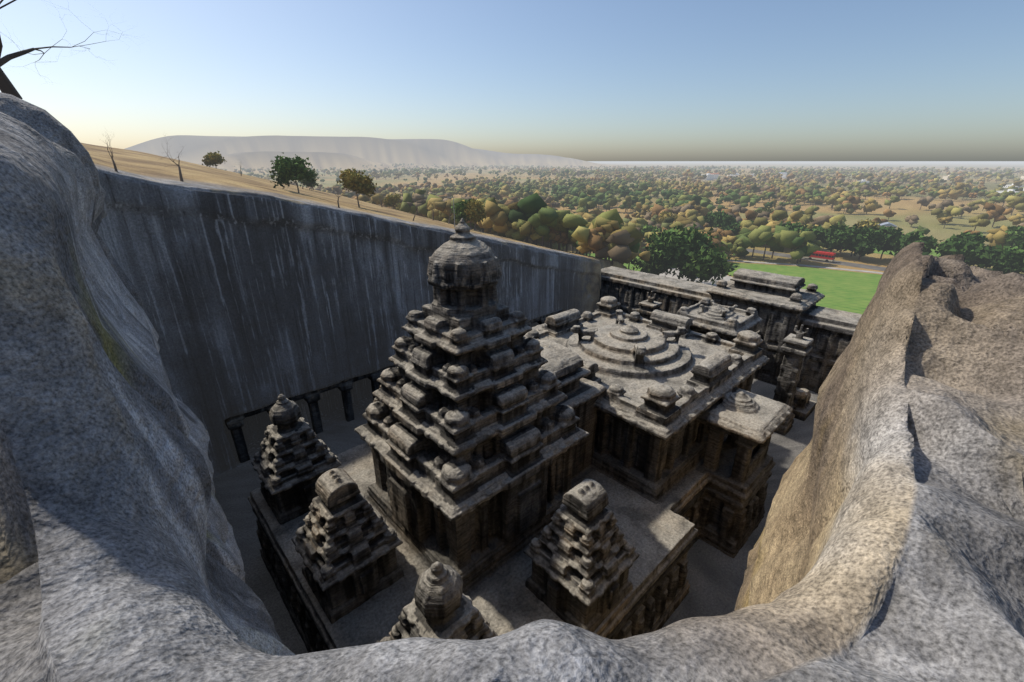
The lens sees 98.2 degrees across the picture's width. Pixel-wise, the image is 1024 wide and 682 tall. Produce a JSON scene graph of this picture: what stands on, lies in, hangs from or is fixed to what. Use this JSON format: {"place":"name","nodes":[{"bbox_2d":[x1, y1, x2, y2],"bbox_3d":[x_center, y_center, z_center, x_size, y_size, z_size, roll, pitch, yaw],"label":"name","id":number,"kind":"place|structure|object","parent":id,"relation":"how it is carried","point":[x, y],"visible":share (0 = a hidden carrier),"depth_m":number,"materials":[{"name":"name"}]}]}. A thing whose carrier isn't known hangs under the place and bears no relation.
{"place":"outdoors","nodes":[
{"label":"outdoors","id":0,"kind":"place"},
{"bbox_2d":[0,92,1023,681],"bbox_3d":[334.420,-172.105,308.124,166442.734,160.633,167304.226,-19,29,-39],"label":"ground","id":1,"kind":"structure","parent":0,"point":[160,322],"depth_m":3.37,"materials":[{"name":"grey stone"}]},
{"bbox_2d":[251,394,340,524],"bbox_3d":[-18.496,8.937,37.441,5.827,10.127,5.828,-19,29,-39],"label":"shrine","id":2,"kind":"object","parent":1,"relation":"on","point":[294,460],"visible":0.91,"depth_m":36.04,"materials":[{"name":"stone"}]},
{"bbox_2d":[291,468,404,623],"bbox_3d":[-11.306,12.603,29.946,5.704,8.976,5.670,-19,29,-39],"label":"shrine","id":3,"kind":"object","parent":1,"relation":"on","point":[346,540],"visible":1,"depth_m":28.52,"materials":[{"name":"stone"}]},
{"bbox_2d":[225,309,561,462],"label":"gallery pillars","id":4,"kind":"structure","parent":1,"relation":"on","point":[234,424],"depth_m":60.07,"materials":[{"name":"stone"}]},
{"bbox_2d":[380,561,497,641],"bbox_3d":[-3.507,14.988,22.529,5.810,10.136,5.813,-19,29,-39],"label":"shrine","id":5,"kind":"object","parent":1,"relation":"on","point":[440,606],"visible":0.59,"depth_m":20.96,"materials":[{"name":"stone"}]},
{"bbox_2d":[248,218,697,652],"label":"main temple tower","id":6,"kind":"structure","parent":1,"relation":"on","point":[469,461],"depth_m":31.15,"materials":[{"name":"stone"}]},
{"bbox_2d":[0,0,1023,284],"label":"trees","id":7,"kind":"object","parent":1,"relation":"on","point":[690,254],"visible":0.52,"depth_m":131.10,"materials":[{"name":"green plant"}]},
{"bbox_2d":[523,479,639,631],"bbox_3d":[4.592,12.991,28.979,5.691,8.992,5.701,-19,29,-39],"label":"shrine","id":8,"kind":"object","parent":1,"relation":"on","point":[582,553],"visible":0.98,"depth_m":27.57,"materials":[{"name":"stone"}]},
{"bbox_2d":[222,163,1023,268],"bbox_3d":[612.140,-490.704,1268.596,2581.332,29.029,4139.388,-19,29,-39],"label":"forest","id":9,"kind":"object","parent":1,"relation":"on","point":[526,211],"visible":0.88,"depth_m":323.61,"materials":[{"name":"green plant"}]},
{"bbox_2d":[637,291,661,319],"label":"carved stone pillar","id":10,"kind":"object","parent":1,"relation":"on","point":[648,307],"visible":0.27,"depth_m":71.90,"materials":[{"name":"stone"}]},
{"bbox_2d":[523,296,792,557],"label":"temple hall","id":11,"kind":"structure","parent":1,"relation":"on","point":[688,423],"depth_m":41.89,"materials":[{"name":"stone"}]},
{"bbox_2d":[701,173,713,179],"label":"house","id":12,"kind":"structure","parent":1,"relation":"on","point":[710,176],"depth_m":828.02,"materials":[{"name":"white"}]},
{"bbox_2d":[710,173,718,179],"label":"house","id":13,"kind":"structure","parent":1,"relation":"on","point":[716,175],"depth_m":854.47,"materials":[{"name":"white"}]},
{"bbox_2d":[677,297,762,342],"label":"pavilion roof","id":14,"kind":"structure","parent":1,"relation":"on","point":[723,322],"depth_m":62.99,"materials":[{"name":"stone"}]},
{"bbox_2d":[599,266,861,393],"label":"gateway","id":15,"kind":"object","parent":1,"relation":"on","point":[784,305],"visible":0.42,"depth_m":73.55,"materials":[{"name":"stone"}]},
{"bbox_2d":[779,172,786,178],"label":"house","id":16,"kind":"structure","parent":1,"relation":"on","point":[784,175],"depth_m":912.22,"materials":[{"name":"white"}]},
{"bbox_2d":[773,325,813,435],"bbox_3d":[37.321,5.155,59.918,3.337,15.613,3.346,-19,29,-39],"label":"pillar","id":17,"kind":"object","parent":1,"relation":"on","point":[797,348],"visible":0.77,"depth_m":58.54,"materials":[{"name":"stone"}]},
{"bbox_2d":[791,388,816,420],"bbox_3d":[42.916,8.774,65.987,5.230,4.336,3.232,-19,29,-39],"label":"elephant","id":18,"kind":"object","parent":1,"relation":"on","point":[803,406],"visible":0.72,"depth_m":64.58},
{"bbox_2d":[878,222,896,228],"bbox_3d":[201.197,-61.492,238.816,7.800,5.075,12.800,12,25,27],"label":"car","id":19,"kind":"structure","parent":1,"relation":"on","point":[888,224],"depth_m":233.83,"materials":[{"name":"beige metal"}]},
{"bbox_2d":[996,189,1016,192],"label":"house","id":20,"kind":"structure","parent":1,"relation":"on","point":[1008,190],"depth_m":439.02,"materials":[{"name":"white"}]},
{"bbox_2d":[0,0,1023,160],"label":"sky","id":21,"kind":"structure","parent":0,"point":[585,80],"materials":[{"name":"blue"}]},
{"bbox_2d":[581,253,662,272],"bbox_3d":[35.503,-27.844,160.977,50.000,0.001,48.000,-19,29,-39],"label":"flowering shrubs","id":22,"kind":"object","parent":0,"point":[624,264],"depth_m":160.59,"materials":[{"name":"green plant"}]},
{"bbox_2d":[659,268,732,285],"bbox_3d":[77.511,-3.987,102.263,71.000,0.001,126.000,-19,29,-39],"label":"flowering shrubs","id":23,"kind":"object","parent":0,"point":[727,278],"depth_m":142.76,"materials":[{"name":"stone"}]},
{"bbox_2d":[728,263,881,313],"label":"lawn","id":24,"kind":"structure","parent":0,"point":[849,291],"depth_m":136.83,"materials":[{"name":"green plant"}]},
{"bbox_2d":[727,260,883,273],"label":"lawn path","id":25,"kind":"structure","parent":0,"point":[808,266],"depth_m":158.98,"materials":[{"name":"beige concrete"}]},
{"bbox_2d":[746,249,885,270],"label":"access road","id":26,"kind":"structure","parent":0,"point":[830,262],"depth_m":163.70,"materials":[{"name":"grey asphalt"}]},
{"bbox_2d":[803,251,835,261],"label":"bus","id":27,"kind":"object","parent":26,"relation":"on","point":[824,256],"visible":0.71,"depth_m":164.64,"materials":[{"name":"red metal"}]},
{"bbox_2d":[842,247,940,255],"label":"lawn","id":28,"kind":"structure","parent":0,"point":[893,253],"depth_m":181.60,"materials":[{"name":"green plant"}]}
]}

